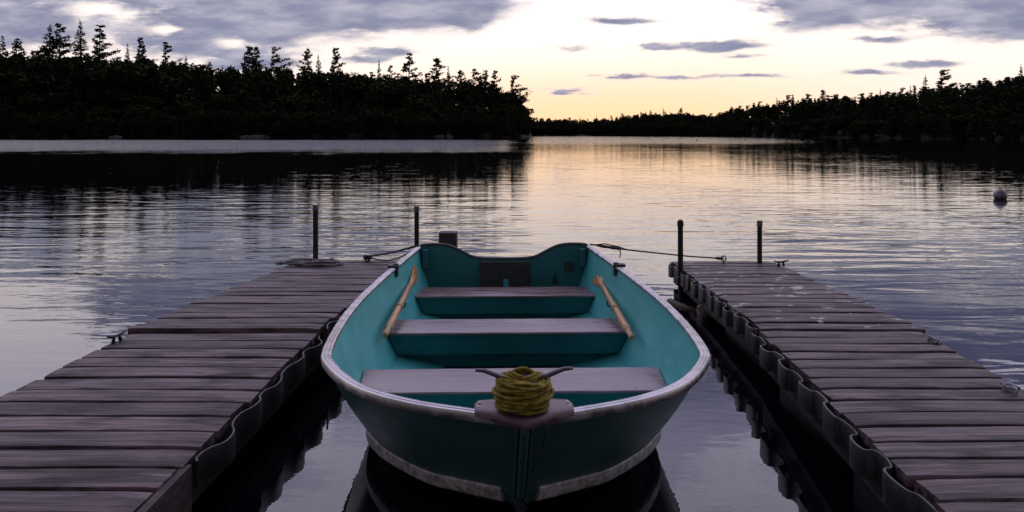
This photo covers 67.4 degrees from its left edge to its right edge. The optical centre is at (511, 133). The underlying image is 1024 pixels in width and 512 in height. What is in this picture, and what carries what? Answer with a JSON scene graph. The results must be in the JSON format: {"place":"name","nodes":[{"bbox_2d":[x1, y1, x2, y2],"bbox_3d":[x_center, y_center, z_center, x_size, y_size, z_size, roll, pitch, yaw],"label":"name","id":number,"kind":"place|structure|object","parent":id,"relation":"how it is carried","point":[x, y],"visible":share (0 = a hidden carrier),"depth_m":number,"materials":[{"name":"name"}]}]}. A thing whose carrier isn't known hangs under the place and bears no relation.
{"place":"outdoors","nodes":[
{"label":"outdoors","id":0,"kind":"place"},
{"bbox_2d":[0,90,530,137],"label":"shore hill","id":1,"kind":"structure","parent":0,"point":[448,132],"depth_m":258.56,"materials":[{"name":"plant"}]},
{"bbox_2d":[0,35,8,70],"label":"spruce tree","id":2,"kind":"object","parent":1,"relation":"on","point":[2,45],"visible":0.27,"depth_m":294.82,"materials":[{"name":"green plant"}]},
{"bbox_2d":[10,38,29,58],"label":"pine tree","id":3,"kind":"object","parent":1,"relation":"on","point":[17,44],"visible":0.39,"depth_m":299.50,"materials":[{"name":"green plant"}]},
{"bbox_2d":[30,50,36,56],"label":"pine tree","id":4,"kind":"object","parent":1,"relation":"on","point":[32,53],"visible":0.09,"depth_m":297.22,"materials":[{"name":"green plant"}]},
{"bbox_2d":[41,24,59,60],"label":"spruce tree","id":5,"kind":"object","parent":1,"relation":"on","point":[48,43],"visible":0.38,"depth_m":307.65,"materials":[{"name":"green plant"}]},
{"bbox_2d":[36,50,66,72],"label":"pine tree","id":6,"kind":"object","parent":1,"relation":"on","point":[38,52],"visible":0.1,"depth_m":291.53,"materials":[{"name":"green plant"}]},
{"bbox_2d":[37,22,78,57],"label":"pine tree","id":7,"kind":"object","parent":1,"relation":"on","point":[61,44],"visible":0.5,"depth_m":310.04,"materials":[{"name":"green plant"}]},
{"bbox_2d":[72,19,89,60],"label":"spruce tree","id":8,"kind":"object","parent":1,"relation":"on","point":[79,47],"visible":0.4,"depth_m":311.95,"materials":[{"name":"green plant"}]},
{"bbox_2d":[84,53,92,66],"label":"pine tree","id":9,"kind":"object","parent":1,"relation":"on","point":[87,54],"visible":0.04,"depth_m":295.03,"materials":[{"name":"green plant"}]},
{"bbox_2d":[85,52,108,87],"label":"pine tree","id":10,"kind":"object","parent":1,"relation":"on","point":[96,56],"visible":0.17,"depth_m":289.13,"materials":[{"name":"green plant"}]},
{"bbox_2d":[84,25,120,60],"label":"pine tree","id":11,"kind":"object","parent":1,"relation":"on","point":[100,35],"visible":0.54,"depth_m":310.20,"materials":[{"name":"green plant"}]},
{"bbox_2d":[125,43,129,60],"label":"spruce tree","id":12,"kind":"object","parent":1,"relation":"on","point":[127,55],"visible":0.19,"depth_m":316.98,"materials":[{"name":"green plant"}]},
{"bbox_2d":[136,54,151,69],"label":"pine tree","id":13,"kind":"object","parent":1,"relation":"on","point":[142,59],"visible":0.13,"depth_m":287.35,"materials":[{"name":"green plant"}]},
{"bbox_2d":[133,37,159,61],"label":"pine tree","id":14,"kind":"object","parent":1,"relation":"on","point":[142,51],"visible":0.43,"depth_m":316.60,"materials":[{"name":"green plant"}]},
{"bbox_2d":[160,42,189,66],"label":"pine tree","id":15,"kind":"object","parent":1,"relation":"on","point":[166,46],"visible":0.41,"depth_m":314.95,"materials":[{"name":"green plant"}]},
{"bbox_2d":[170,62,189,99],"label":"pine tree","id":16,"kind":"object","parent":1,"relation":"on","point":[174,66],"visible":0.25,"depth_m":287.74,"materials":[{"name":"green plant"}]},
{"bbox_2d":[240,45,261,70],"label":"pine tree","id":17,"kind":"object","parent":1,"relation":"on","point":[247,59],"visible":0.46,"depth_m":311.91,"materials":[{"name":"green plant"}]},
{"bbox_2d":[240,47,265,70],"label":"pine tree","id":18,"kind":"object","parent":1,"relation":"on","point":[256,61],"visible":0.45,"depth_m":313.61,"materials":[{"name":"green plant"}]},
{"bbox_2d":[0,54,535,137],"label":"forest","id":19,"kind":"object","parent":1,"relation":"on","point":[141,102],"visible":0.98,"depth_m":265.67,"materials":[{"name":"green plant"}]},
{"bbox_2d":[271,66,285,96],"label":"pine tree","id":20,"kind":"object","parent":1,"relation":"on","point":[275,76],"visible":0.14,"depth_m":294.33,"materials":[{"name":"green plant"}]},
{"bbox_2d":[269,47,295,83],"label":"pine tree","id":21,"kind":"object","parent":1,"relation":"on","point":[277,60],"visible":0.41,"depth_m":309.47,"materials":[{"name":"green plant"}]},
{"bbox_2d":[287,69,295,87],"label":"pine tree","id":22,"kind":"object","parent":1,"relation":"on","point":[290,72],"visible":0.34,"depth_m":300.38,"materials":[{"name":"green plant"}]},
{"bbox_2d":[296,48,314,79],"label":"pine tree","id":23,"kind":"object","parent":1,"relation":"on","point":[306,56],"visible":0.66,"depth_m":306.51,"materials":[{"name":"green plant"}]},
{"bbox_2d":[315,55,322,73],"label":"spruce tree","id":24,"kind":"object","parent":1,"relation":"on","point":[318,62],"visible":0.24,"depth_m":307.29,"materials":[{"name":"green plant"}]},
{"bbox_2d":[330,47,356,76],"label":"pine tree","id":25,"kind":"object","parent":1,"relation":"on","point":[332,67],"visible":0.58,"depth_m":304.71,"materials":[{"name":"green plant"}]},
{"bbox_2d":[369,72,375,83],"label":"pine tree","id":26,"kind":"object","parent":1,"relation":"on","point":[372,75],"visible":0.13,"depth_m":298.04,"materials":[{"name":"green plant"}]},
{"bbox_2d":[376,62,380,81],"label":"spruce tree","id":27,"kind":"object","parent":1,"relation":"on","point":[379,74],"visible":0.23,"depth_m":302.43,"materials":[{"name":"green plant"}]},
{"bbox_2d":[382,75,391,97],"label":"pine tree","id":28,"kind":"object","parent":1,"relation":"on","point":[383,78],"visible":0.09,"depth_m":285.38,"materials":[{"name":"green plant"}]},
{"bbox_2d":[380,65,395,82],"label":"pine tree","id":29,"kind":"object","parent":1,"relation":"on","point":[389,70],"visible":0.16,"depth_m":302.75,"materials":[{"name":"green plant"}]},
{"bbox_2d":[394,73,400,80],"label":"pine tree","id":30,"kind":"object","parent":1,"relation":"on","point":[398,76],"visible":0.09,"depth_m":294.69,"materials":[{"name":"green plant"}]},
{"bbox_2d":[400,52,422,81],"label":"pine tree","id":31,"kind":"object","parent":1,"relation":"on","point":[408,63],"visible":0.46,"depth_m":300.02,"materials":[{"name":"green plant"}]},
{"bbox_2d":[421,74,430,94],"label":"pine tree","id":32,"kind":"object","parent":1,"relation":"on","point":[426,76],"visible":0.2,"depth_m":299.62,"materials":[{"name":"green plant"}]},
{"bbox_2d":[426,58,453,94],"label":"pine tree","id":33,"kind":"object","parent":1,"relation":"on","point":[437,61],"visible":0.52,"depth_m":297.70,"materials":[{"name":"green plant"}]},
{"bbox_2d":[435,80,456,105],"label":"pine tree","id":34,"kind":"object","parent":1,"relation":"on","point":[444,96],"visible":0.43,"depth_m":286.40,"materials":[{"name":"green plant"}]},
{"bbox_2d":[444,66,453,98],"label":"spruce tree","id":35,"kind":"object","parent":1,"relation":"on","point":[448,85],"visible":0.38,"depth_m":295.84,"materials":[{"name":"green plant"}]},
{"bbox_2d":[445,75,460,102],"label":"pine tree","id":36,"kind":"object","parent":1,"relation":"on","point":[452,83],"visible":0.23,"depth_m":300.85,"materials":[{"name":"green plant"}]},
{"bbox_2d":[451,70,468,104],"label":"pine tree","id":37,"kind":"object","parent":1,"relation":"on","point":[460,73],"visible":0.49,"depth_m":296.24,"materials":[{"name":"green plant"}]},
{"bbox_2d":[471,68,489,107],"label":"pine tree","id":38,"kind":"object","parent":1,"relation":"on","point":[475,73],"visible":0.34,"depth_m":294.17,"materials":[{"name":"green plant"}]},
{"bbox_2d":[474,69,490,106],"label":"pine tree","id":39,"kind":"object","parent":1,"relation":"on","point":[485,76],"visible":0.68,"depth_m":293.31,"materials":[{"name":"green plant"}]},
{"bbox_2d":[476,70,502,110],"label":"pine tree","id":40,"kind":"object","parent":1,"relation":"on","point":[488,104],"visible":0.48,"depth_m":290.19,"materials":[{"name":"green plant"}]},
{"bbox_2d":[489,80,508,112],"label":"pine tree","id":41,"kind":"object","parent":1,"relation":"on","point":[493,97],"visible":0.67,"depth_m":285.07,"materials":[{"name":"green plant"}]},
{"bbox_2d":[508,75,529,115],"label":"pine tree","id":42,"kind":"object","parent":1,"relation":"on","point":[518,101],"visible":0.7,"depth_m":283.48,"materials":[{"name":"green plant"}]},
{"bbox_2d":[513,96,531,116],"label":"pine tree","id":43,"kind":"object","parent":1,"relation":"on","point":[515,97],"visible":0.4,"depth_m":284.23,"materials":[{"name":"green plant"}]},
{"bbox_2d":[0,136,1023,511],"bbox_3d":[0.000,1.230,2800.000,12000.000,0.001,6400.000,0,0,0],"label":"lake water","id":44,"kind":"structure","parent":0,"point":[102,240],"depth_m":9.02,"materials":[{"name":"black liquid"}]},
{"bbox_2d":[0,330,322,511],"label":"dock section","id":45,"kind":"object","parent":44,"relation":"on","point":[153,423],"visible":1,"depth_m":2.69,"materials":[{"name":"grey wood"}]},
{"bbox_2d":[248,135,269,137],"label":"boulder","id":46,"kind":"object","parent":44,"relation":"in","point":[258,136],"visible":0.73,"depth_m":247.70,"materials":[{"name":"grey stone"}]},
{"bbox_2d":[128,257,398,371],"bbox_3d":[-1.376,1.157,5.047,1.065,0.386,2.473,0,0,0],"label":"dock section","id":47,"kind":"object","parent":44,"relation":"on","point":[318,300],"visible":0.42,"depth_m":4.42,"materials":[{"name":"grey wood"}]},
{"bbox_2d":[275,258,342,266],"bbox_3d":[-1.591,1.006,6.013,0.539,0.048,0.191,0,0,0],"label":"rope heap","id":48,"kind":"object","parent":47,"relation":"on","point":[307,262],"visible":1,"depth_m":5.96,"materials":[{"name":"grey fabric"}]},
{"bbox_2d":[363,245,418,260],"bbox_3d":[-0.908,0.894,5.792,0.066,0.251,1.062,0,0,-31],"label":"mooring rope","id":49,"kind":"object","parent":47,"relation":"attached to","point":[369,257],"visible":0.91,"depth_m":5.80,"materials":[{"name":"grey fabric"}]},
{"bbox_2d":[312,205,318,258],"bbox_3d":[-1.560,1.347,6.100,0.061,1.565,0.060,0,0,0],"label":"dock post","id":50,"kind":"object","parent":44,"relation":"in","point":[315,209],"visible":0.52,"depth_m":6.08,"materials":[{"name":"black metal"}]},
{"bbox_2d":[414,206,418,244],"bbox_3d":[-0.762,1.354,6.140,0.055,1.552,0.054,0,0,0],"label":"dock post","id":51,"kind":"object","parent":44,"relation":"in","point":[416,225],"visible":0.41,"depth_m":6.12,"materials":[{"name":"black metal"}]},
{"bbox_2d":[439,231,457,246],"bbox_3d":[-0.506,1.465,6.100,0.140,1.370,0.140,0,0,0],"label":"timber post","id":52,"kind":"object","parent":44,"relation":"in","point":[449,237],"visible":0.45,"depth_m":6.03,"materials":[{"name":"brown wood"}]},
{"bbox_2d":[321,242,710,511],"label":"rowing boat","id":53,"kind":"object","parent":44,"relation":"on","point":[423,415],"visible":0.97,"depth_m":3.24,"materials":[{"name":"teal paint"}]},
{"bbox_2d":[382,265,416,337],"bbox_3d":[-0.632,0.955,4.515,0.045,0.136,1.512,-10,3,0],"label":"oar","id":54,"kind":"object","parent":53,"relation":"attached to","point":[389,324],"visible":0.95,"depth_m":4.26,"materials":[{"name":"brown wood"}]},
{"bbox_2d":[492,366,553,415],"bbox_3d":[0.029,0.685,2.064,0.168,0.106,0.154,0,0,0],"label":"bow rope","id":55,"kind":"object","parent":53,"relation":"on","point":[515,391],"visible":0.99,"depth_m":2.01,"materials":[{"name":"yellow fabric"}]},
{"bbox_2d":[522,426,546,502],"bbox_3d":[0.059,0.943,2.169,0.017,0.354,0.329,0,0,-11],"label":"bow line","id":56,"kind":"object","parent":53,"relation":"hanging from","point":[539,455],"visible":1,"depth_m":2.13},
{"bbox_2d":[592,275,634,340],"bbox_3d":[0.571,0.961,4.515,0.044,0.136,1.512,28,2,-3],"label":"oar","id":57,"kind":"object","parent":53,"relation":"attached to","point":[615,307],"visible":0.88,"depth_m":4.24,"materials":[{"name":"brown wood"}]},
{"bbox_2d":[677,219,683,298],"bbox_3d":[1.256,1.384,5.720,0.058,1.492,0.057,0,0,0],"label":"dock post","id":58,"kind":"object","parent":44,"relation":"in","point":[680,223],"visible":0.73,"depth_m":5.70,"materials":[{"name":"black metal"}]},
{"bbox_2d":[667,298,695,311],"bbox_3d":[1.209,1.236,5.474,0.074,0.060,0.388,0,0,-20],"label":"driftwood","id":59,"kind":"object","parent":44,"relation":"in","point":[679,304],"visible":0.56,"depth_m":5.43,"materials":[{"name":"wood"}]},
{"bbox_2d":[757,220,762,263],"bbox_3d":[1.967,1.410,6.100,0.055,1.440,0.054,0,0,0],"label":"dock post","id":60,"kind":"object","parent":44,"relation":"in","point":[759,240],"visible":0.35,"depth_m":6.08,"materials":[{"name":"black metal"}]},
{"bbox_2d":[668,255,924,359],"bbox_3d":[1.675,1.157,5.009,0.951,0.387,2.410,0,0,0],"label":"dock section","id":61,"kind":"object","parent":44,"relation":"on","point":[740,301],"visible":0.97,"depth_m":4.53,"materials":[{"name":"grey wood"}]},
{"bbox_2d":[590,243,723,259],"bbox_3d":[1.111,0.881,5.719,1.342,0.230,0.029,0,0,-32],"label":"mooring rope","id":62,"kind":"object","parent":61,"relation":"attached to","point":[615,247],"visible":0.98,"depth_m":5.56,"materials":[{"name":"black fabric"}]},
{"bbox_2d":[751,331,1023,511],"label":"dock section","id":63,"kind":"object","parent":44,"relation":"on","point":[904,421],"visible":1,"depth_m":2.61,"materials":[{"name":"grey wood"}]},
{"bbox_2d":[993,187,1007,198],"bbox_3d":[9.220,1.144,14.500,0.234,0.270,0.234,0,0,0],"label":"mooring buoy","id":64,"kind":"object","parent":44,"relation":"on","point":[999,193],"visible":0.84,"depth_m":14.43,"materials":[{"name":"white plastic"}]},
{"bbox_2d":[0,0,1023,121],"label":"sky","id":65,"kind":"structure","parent":0,"point":[576,59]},
{"bbox_2d":[696,304,711,316],"bbox_3d":[1.332,1.207,5.205,0.153,0.126,0.129,0,0,0],"label":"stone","id":66,"kind":"object","parent":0,"point":[701,311],"visible":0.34,"depth_m":5.17,"materials":[{"name":"grey stone"}]},
{"bbox_2d":[538,119,1023,139],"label":"shore hill","id":67,"kind":"structure","parent":0,"point":[923,136],"depth_m":232.03,"materials":[{"name":"plant"}]},
{"bbox_2d":[646,110,653,124],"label":"pine tree","id":68,"kind":"object","parent":67,"relation":"on","point":[650,113],"visible":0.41,"depth_m":410.20,"materials":[{"name":"green plant"}]},
{"bbox_2d":[659,112,667,123],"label":"pine tree","id":69,"kind":"object","parent":67,"relation":"on","point":[664,119],"visible":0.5,"depth_m":392.56,"materials":[{"name":"green plant"}]},
{"bbox_2d":[737,105,743,120],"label":"pine tree","id":70,"kind":"object","parent":67,"relation":"on","point":[740,111],"visible":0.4,"depth_m":325.52,"materials":[{"name":"green plant"}]},
{"bbox_2d":[744,105,760,127],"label":"pine tree","id":71,"kind":"object","parent":67,"relation":"on","point":[746,112],"visible":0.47,"depth_m":318.71,"materials":[{"name":"green plant"}]},
{"bbox_2d":[748,103,760,124],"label":"pine tree","id":72,"kind":"object","parent":67,"relation":"on","point":[754,107],"visible":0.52,"depth_m":318.12,"materials":[{"name":"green plant"}]},
{"bbox_2d":[529,77,1023,139],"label":"forest","id":73,"kind":"object","parent":67,"relation":"on","point":[941,118],"visible":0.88,"depth_m":238.88,"materials":[{"name":"green plant"}]},
{"bbox_2d":[773,100,790,123],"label":"pine tree","id":74,"kind":"object","parent":67,"relation":"on","point":[780,109],"visible":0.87,"depth_m":284.58,"materials":[{"name":"green plant"}]},
{"bbox_2d":[784,95,794,120],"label":"pine tree","id":75,"kind":"object","parent":67,"relation":"on","point":[788,97],"visible":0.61,"depth_m":287.08,"materials":[{"name":"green plant"}]},
{"bbox_2d":[789,94,796,130],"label":"spruce tree","id":76,"kind":"object","parent":67,"relation":"on","point":[792,118],"visible":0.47,"depth_m":279.22,"materials":[{"name":"green plant"}]},
{"bbox_2d":[794,98,805,124],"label":"pine tree","id":77,"kind":"object","parent":67,"relation":"on","point":[802,99],"visible":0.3,"depth_m":275.21,"materials":[{"name":"green plant"}]},
{"bbox_2d":[805,94,811,102],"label":"pine tree","id":78,"kind":"object","parent":67,"relation":"on","point":[807,97],"visible":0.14,"depth_m":287.02,"materials":[{"name":"green plant"}]},
{"bbox_2d":[818,96,825,118],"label":"spruce tree","id":79,"kind":"object","parent":67,"relation":"on","point":[821,108],"visible":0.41,"depth_m":263.93,"materials":[{"name":"green plant"}]},
{"bbox_2d":[816,90,828,101],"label":"pine tree","id":80,"kind":"object","parent":67,"relation":"on","point":[823,94],"visible":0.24,"depth_m":278.55,"materials":[{"name":"green plant"}]},
{"bbox_2d":[823,96,829,114],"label":"pine tree","id":81,"kind":"object","parent":67,"relation":"on","point":[825,105],"visible":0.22,"depth_m":260.50,"materials":[{"name":"green plant"}]},
{"bbox_2d":[817,94,844,123],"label":"pine tree","id":82,"kind":"object","parent":67,"relation":"on","point":[836,102],"visible":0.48,"depth_m":255.61,"materials":[{"name":"green plant"}]},
{"bbox_2d":[847,93,864,109],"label":"pine tree","id":83,"kind":"object","parent":67,"relation":"on","point":[861,95],"visible":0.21,"depth_m":256.67,"materials":[{"name":"green plant"}]},
{"bbox_2d":[864,92,878,118],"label":"pine tree","id":84,"kind":"object","parent":67,"relation":"on","point":[869,97],"visible":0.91,"depth_m":232.91,"materials":[{"name":"green plant"}]},
{"bbox_2d":[878,92,895,120],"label":"pine tree","id":85,"kind":"object","parent":67,"relation":"on","point":[893,93],"visible":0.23,"depth_m":229.82,"materials":[{"name":"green plant"}]},
{"bbox_2d":[910,85,921,104],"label":"pine tree","id":86,"kind":"object","parent":67,"relation":"on","point":[914,89],"visible":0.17,"depth_m":234.95,"materials":[{"name":"green plant"}]},
{"bbox_2d":[911,88,924,131],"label":"pine tree","id":87,"kind":"object","parent":67,"relation":"on","point":[920,96],"visible":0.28,"depth_m":209.87,"materials":[{"name":"green plant"}]},
{"bbox_2d":[918,75,929,100],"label":"spruce tree","id":88,"kind":"object","parent":67,"relation":"on","point":[925,80],"visible":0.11,"depth_m":223.72,"materials":[{"name":"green plant"}]},
{"bbox_2d":[918,86,931,133],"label":"pine tree","id":89,"kind":"object","parent":67,"relation":"on","point":[924,93],"visible":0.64,"depth_m":204.68,"materials":[{"name":"green plant"}]},
{"bbox_2d":[933,69,962,100],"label":"pine tree","id":90,"kind":"object","parent":67,"relation":"on","point":[942,78],"visible":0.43,"depth_m":218.92,"materials":[{"name":"green plant"}]},
{"bbox_2d":[958,82,973,104],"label":"pine tree","id":91,"kind":"object","parent":67,"relation":"on","point":[969,86],"visible":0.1,"depth_m":205.06,"materials":[{"name":"green plant"}]},
{"bbox_2d":[955,84,983,116],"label":"pine tree","id":92,"kind":"object","parent":67,"relation":"on","point":[961,92],"visible":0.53,"depth_m":191.20,"materials":[{"name":"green plant"}]},
{"bbox_2d":[971,80,982,101],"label":"pine tree","id":93,"kind":"object","parent":67,"relation":"on","point":[979,82],"visible":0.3,"depth_m":202.14,"materials":[{"name":"green plant"}]},
{"bbox_2d":[974,79,1009,114],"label":"pine tree","id":94,"kind":"object","parent":67,"relation":"on","point":[985,100],"visible":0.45,"depth_m":178.79,"materials":[{"name":"green plant"}]},
{"bbox_2d":[982,79,1007,132],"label":"pine tree","id":95,"kind":"object","parent":67,"relation":"on","point":[999,84],"visible":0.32,"depth_m":179.40,"materials":[{"name":"green plant"}]},
{"bbox_2d":[1003,77,1013,91],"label":"pine tree","id":96,"kind":"object","parent":67,"relation":"on","point":[1008,81],"visible":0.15,"depth_m":183.00,"materials":[{"name":"green plant"}]},
{"bbox_2d":[1013,75,1023,117],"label":"pine tree","id":97,"kind":"object","parent":67,"relation":"on","point":[1016,79],"visible":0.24,"depth_m":176.82,"materials":[{"name":"green plant"}]},
{"bbox_2d":[927,335,939,343],"bbox_3d":[1.945,0.950,3.541,0.037,0.030,0.085,0,0,0],"label":"rope scrap","id":98,"kind":"object","parent":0,"point":[934,339],"visible":1,"depth_m":3.55,"materials":[{"name":"white fabric"}]},
{"bbox_2d":[999,381,1017,393],"bbox_3d":[1.823,0.930,2.814,0.039,0.030,0.091,0,0,9],"label":"rope scrap","id":99,"kind":"object","parent":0,"point":[1008,386],"visible":1,"depth_m":2.82,"materials":[{"name":"white fabric"}]}
]}

